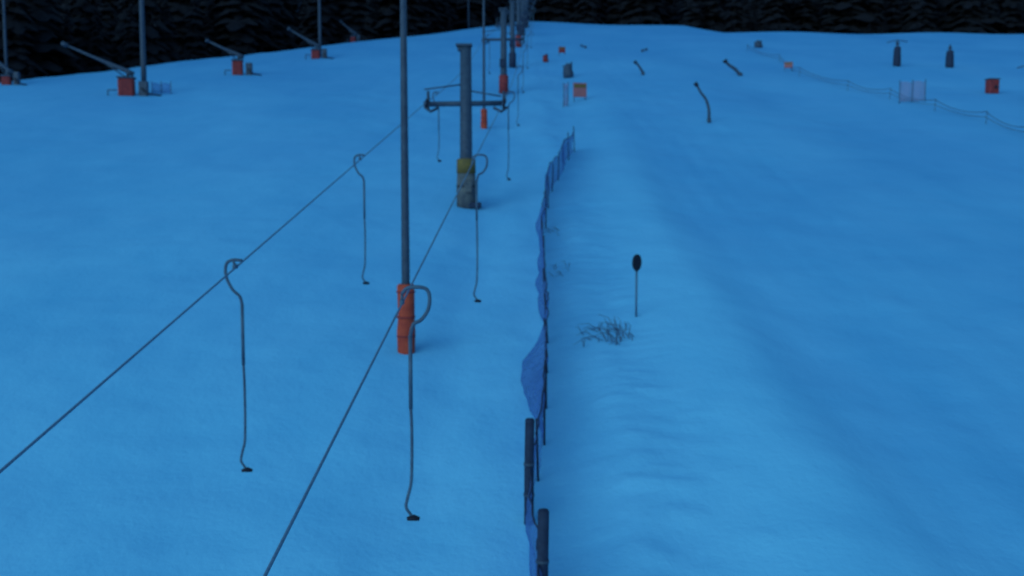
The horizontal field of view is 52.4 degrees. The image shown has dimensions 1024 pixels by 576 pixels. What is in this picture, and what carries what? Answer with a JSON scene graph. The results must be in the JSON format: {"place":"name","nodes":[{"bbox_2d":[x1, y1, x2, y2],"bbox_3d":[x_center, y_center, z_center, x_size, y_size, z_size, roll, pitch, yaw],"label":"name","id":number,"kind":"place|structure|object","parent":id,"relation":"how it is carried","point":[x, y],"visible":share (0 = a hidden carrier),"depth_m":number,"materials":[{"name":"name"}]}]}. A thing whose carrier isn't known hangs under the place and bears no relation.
{"place":"outdoors","nodes":[
{"label":"outdoors","id":0,"kind":"place"},
{"bbox_2d":[0,0,1023,575],"bbox_3d":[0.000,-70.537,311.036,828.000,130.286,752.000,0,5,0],"label":"snow slope ground","id":1,"kind":"structure","parent":0,"point":[814,366],"depth_m":27.62,"materials":[{"name":"white snow"}]},
{"bbox_2d":[2,0,7,73],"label":"floodlight pole","id":2,"kind":"object","parent":1,"relation":"on","point":[4,36],"visible":0.66,"depth_m":82.98,"materials":[{"name":"metal"}]},
{"bbox_2d":[0,62,26,84],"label":"snow making lance","id":3,"kind":"object","parent":1,"relation":"on","point":[6,78],"visible":0.93,"depth_m":81.70,"materials":[{"name":"paint"}]},
{"bbox_2d":[61,41,161,95],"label":"snow making lance","id":4,"kind":"object","parent":1,"relation":"on","point":[126,85],"visible":0.94,"depth_m":74.75,"materials":[{"name":"paint"}]},
{"bbox_2d":[139,0,146,80],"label":"floodlight pole","id":5,"kind":"object","parent":1,"relation":"on","point":[142,43],"visible":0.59,"depth_m":76.19,"materials":[{"name":"metal"}]},
{"bbox_2d":[151,81,170,93],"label":"safety net","id":6,"kind":"object","parent":1,"relation":"on","point":[164,87],"visible":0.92,"depth_m":76.20,"materials":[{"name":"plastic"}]},
{"bbox_2d":[205,38,260,75],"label":"snow making lance","id":7,"kind":"object","parent":1,"relation":"on","point":[237,66],"visible":0.93,"depth_m":88.45,"materials":[{"name":"paint"}]},
{"bbox_2d":[287,27,333,58],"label":"snow making lance","id":8,"kind":"object","parent":1,"relation":"on","point":[315,52],"visible":0.94,"depth_m":105.59,"materials":[{"name":"paint"}]},
{"bbox_2d":[318,0,321,56],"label":"floodlight pole","id":9,"kind":"object","parent":1,"relation":"on","point":[319,22],"visible":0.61,"depth_m":106.94,"materials":[{"name":"metal"}]},
{"bbox_2d":[339,20,359,41],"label":"snow making lance","id":10,"kind":"object","parent":1,"relation":"on","point":[352,38],"visible":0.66,"depth_m":132.52,"materials":[{"name":"paint"}]},
{"bbox_2d":[396,0,415,354],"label":"floodlight pole","id":11,"kind":"object","parent":1,"relation":"on","point":[406,316],"visible":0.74,"depth_m":24.74,"materials":[{"name":"metal"}]},
{"bbox_2d":[424,43,507,208],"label":"drag lift tower","id":12,"kind":"structure","parent":1,"relation":"on","point":[466,197],"depth_m":39.87,"materials":[{"name":"metal"}]},
{"bbox_2d":[0,11,507,472],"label":"haul rope","id":13,"kind":"object","parent":12,"relation":"attached to","point":[18,455],"visible":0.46,"depth_m":12.36,"materials":[{"name":"metal"}]},
{"bbox_2d":[224,258,252,471],"bbox_3d":[-4.123,1.184,15.661,0.364,3.270,0.172,0,5,0],"label":"drag lift hanger","id":14,"kind":"object","parent":13,"relation":"hanging from","point":[235,266],"visible":0.99,"depth_m":15.62,"materials":[{"name":"metal"}]},
{"bbox_2d":[353,154,368,284],"bbox_3d":[-3.746,-1.697,25.849,0.364,3.251,0.172,0,5,0],"label":"drag lift hanger","id":15,"kind":"object","parent":13,"relation":"hanging from","point":[364,218],"visible":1,"depth_m":25.82,"materials":[{"name":"metal"}]},
{"bbox_2d":[432,91,440,161],"bbox_3d":[-3.121,-6.697,43.179,0.364,2.901,0.172,0,5,0],"label":"drag lift hanger","id":16,"kind":"object","parent":13,"relation":"hanging from","point":[436,92],"visible":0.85,"depth_m":43.15,"materials":[{"name":"metal"}]},
{"bbox_2d":[486,34,490,73],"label":"drag lift hanger","id":17,"kind":"object","parent":13,"relation":"hanging from","point":[489,53],"visible":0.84,"depth_m":82.67,"materials":[{"name":"metal"}]},
{"bbox_2d":[263,3,534,575],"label":"haul rope","id":18,"kind":"object","parent":12,"relation":"attached to","point":[270,564],"visible":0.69,"depth_m":9.53,"materials":[{"name":"metal"}]},
{"bbox_2d":[399,285,431,520],"bbox_3d":[-1.197,1.462,13.035,0.394,3.008,0.172,0,5,0],"label":"drag lift hanger","id":19,"kind":"object","parent":18,"relation":"hanging from","point":[411,517],"visible":1,"depth_m":12.99,"materials":[{"name":"metal"}]},
{"bbox_2d":[471,154,487,302],"bbox_3d":[-0.753,-1.388,24.370,0.394,3.488,0.172,0,5,0],"label":"drag lift hanger","id":20,"kind":"object","parent":18,"relation":"hanging from","point":[477,177],"visible":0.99,"depth_m":24.33,"materials":[{"name":"metal"}]},
{"bbox_2d":[505,91,514,179],"bbox_3d":[-0.074,-6.160,42.122,0.394,3.588,0.172,0,5,0],"label":"drag lift hanger","id":21,"kind":"object","parent":18,"relation":"hanging from","point":[508,131],"visible":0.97,"depth_m":42.08,"materials":[{"name":"metal"}]},
{"bbox_2d":[516,66,522,125],"bbox_3d":[0.403,-10.586,57.294,0.394,3.288,0.172,0,5,0],"label":"drag lift hanger","id":22,"kind":"object","parent":18,"relation":"hanging from","point":[518,99],"visible":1,"depth_m":57.32,"materials":[{"name":"metal"}]},
{"bbox_2d":[521,44,526,92],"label":"drag lift hanger","id":23,"kind":"object","parent":18,"relation":"hanging from","point":[523,65],"visible":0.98,"depth_m":70.93,"materials":[{"name":"metal"}]},
{"bbox_2d":[480,0,487,128],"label":"floodlight pole","id":24,"kind":"object","parent":1,"relation":"on","point":[484,118],"visible":0.88,"depth_m":60.32,"materials":[{"name":"metal"}]},
{"bbox_2d":[482,8,525,93],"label":"drag lift tower","id":25,"kind":"structure","parent":1,"relation":"on","point":[503,75],"depth_m":76.57,"materials":[{"name":"metal"}]},
{"bbox_2d":[0,0,1023,82],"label":"distant spruce forest","id":26,"kind":"object","parent":1,"relation":"on","point":[38,32],"visible":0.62,"depth_m":139.92,"materials":[{"name":"green plant"}]},
{"bbox_2d":[495,0,529,67],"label":"drag lift tower","id":27,"kind":"structure","parent":1,"relation":"on","point":[512,54],"depth_m":97.35,"materials":[{"name":"metal"}]},
{"bbox_2d":[504,0,531,46],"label":"drag lift tower","id":28,"kind":"structure","parent":1,"relation":"on","point":[518,28],"depth_m":119.13,"materials":[{"name":"metal"}]},
{"bbox_2d":[515,0,533,35],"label":"drag lift tower","id":29,"kind":"structure","parent":1,"relation":"on","point":[522,5],"depth_m":140.90,"materials":[{"name":"metal"}]},
{"bbox_2d":[515,0,535,26],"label":"drag lift tower","id":30,"kind":"structure","parent":1,"relation":"on","point":[525,14],"depth_m":161.70,"materials":[{"name":"metal"}]},
{"bbox_2d":[523,418,534,524],"bbox_3d":[0.280,3.197,17.114,0.181,2.120,0.190,0,5,0],"label":"wooden post","id":31,"kind":"object","parent":1,"relation":"on","point":[529,462],"visible":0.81,"depth_m":17.02,"materials":[{"name":"paint"}]},
{"bbox_2d":[536,508,548,575],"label":"wooden post","id":32,"kind":"object","parent":1,"relation":"on","point":[542,560],"visible":0.99,"depth_m":14.24,"materials":[{"name":"paint"}]},
{"bbox_2d":[543,54,548,61],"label":"covered hydrant","id":33,"kind":"object","parent":1,"relation":"on","point":[545,58],"visible":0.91,"depth_m":102.23,"materials":[{"name":"paint"}]},
{"bbox_2d":[520,126,574,575],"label":"blue net fence","id":34,"kind":"object","parent":1,"relation":"on","point":[534,373],"visible":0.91,"depth_m":22.03,"materials":[{"name":"blue plastic"}]},
{"bbox_2d":[546,261,570,276],"bbox_3d":[1.405,-0.560,31.036,0.666,0.423,1.287,1,5,10],"label":"dry shrub","id":35,"kind":"object","parent":1,"relation":"on","point":[557,271],"visible":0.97,"depth_m":31.00,"materials":[{"name":"brown plant"}]},
{"bbox_2d":[559,47,564,54],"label":"piste warning sign","id":36,"kind":"object","parent":1,"relation":"on","point":[561,49],"visible":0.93,"depth_m":108.19,"materials":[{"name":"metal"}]},
{"bbox_2d":[562,62,573,77],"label":"covered hydrant","id":37,"kind":"object","parent":1,"relation":"on","point":[567,71],"visible":0.89,"depth_m":86.94,"materials":[{"name":"fabric"}]},
{"bbox_2d":[573,82,586,101],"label":"piste warning sign","id":38,"kind":"object","parent":1,"relation":"on","point":[579,89],"visible":0.94,"depth_m":70.53,"materials":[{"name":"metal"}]},
{"bbox_2d":[573,324,621,346],"bbox_3d":[1.921,1.108,25.044,1.044,0.484,1.475,-1,5,-14],"label":"dry shrub","id":39,"kind":"object","parent":1,"relation":"on","point":[595,336],"visible":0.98,"depth_m":24.89,"materials":[{"name":"brown plant"}]},
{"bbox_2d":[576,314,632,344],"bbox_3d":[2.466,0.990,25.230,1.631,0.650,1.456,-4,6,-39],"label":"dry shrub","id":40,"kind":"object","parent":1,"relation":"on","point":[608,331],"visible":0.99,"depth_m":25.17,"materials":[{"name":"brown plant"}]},
{"bbox_2d":[632,254,641,316],"bbox_3d":[3.151,0.105,26.475,0.088,1.930,0.400,4,6,38],"label":"piste marker sign","id":41,"kind":"object","parent":1,"relation":"on","point":[636,262],"visible":0.94,"depth_m":26.46,"materials":[{"name":"black metal"}]},
{"bbox_2d":[633,60,644,74],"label":"bent snow lance","id":42,"kind":"object","parent":1,"relation":"on","point":[639,67],"visible":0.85,"depth_m":85.66,"materials":[{"name":"paint"}]},
{"bbox_2d":[694,82,710,122],"bbox_3d":[10.701,-10.307,58.524,1.015,2.578,0.228,0,5,0],"label":"bent snow lance","id":43,"kind":"object","parent":1,"relation":"on","point":[696,84],"visible":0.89,"depth_m":58.46,"materials":[{"name":"paint"}]},
{"bbox_2d":[723,59,742,75],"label":"bent snow lance","id":44,"kind":"object","parent":1,"relation":"on","point":[736,70],"visible":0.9,"depth_m":84.65,"materials":[{"name":"paint"}]},
{"bbox_2d":[754,40,762,47],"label":"covered hydrant","id":45,"kind":"object","parent":1,"relation":"on","point":[757,43],"visible":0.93,"depth_m":115.76,"materials":[{"name":"paint"}]},
{"bbox_2d":[784,62,792,70],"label":"piste warning sign","id":46,"kind":"object","parent":1,"relation":"on","point":[788,64],"visible":0.93,"depth_m":90.59,"materials":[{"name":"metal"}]},
{"bbox_2d":[747,44,1023,131],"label":"rope fence","id":47,"kind":"object","parent":1,"relation":"on","point":[897,96],"visible":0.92,"depth_m":67.77,"materials":[{"name":"fabric"},{"name":"wood"}]},
{"bbox_2d":[887,40,907,66],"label":"padded hydrant","id":48,"kind":"object","parent":1,"relation":"on","point":[897,57],"visible":0.94,"depth_m":92.15,"materials":[{"name":"paint"}]},
{"bbox_2d":[899,79,925,102],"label":"safety net","id":49,"kind":"object","parent":1,"relation":"on","point":[912,90],"visible":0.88,"depth_m":68.00,"materials":[{"name":"plastic"}]},
{"bbox_2d":[945,45,953,67],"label":"padded hydrant","id":50,"kind":"object","parent":1,"relation":"on","point":[949,61],"visible":0.94,"depth_m":91.94,"materials":[{"name":"paint"}]},
{"bbox_2d":[984,78,1000,93],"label":"padded box","id":51,"kind":"object","parent":1,"relation":"on","point":[991,85],"visible":0.94,"depth_m":73.34,"materials":[{"name":"paint"}]}
]}

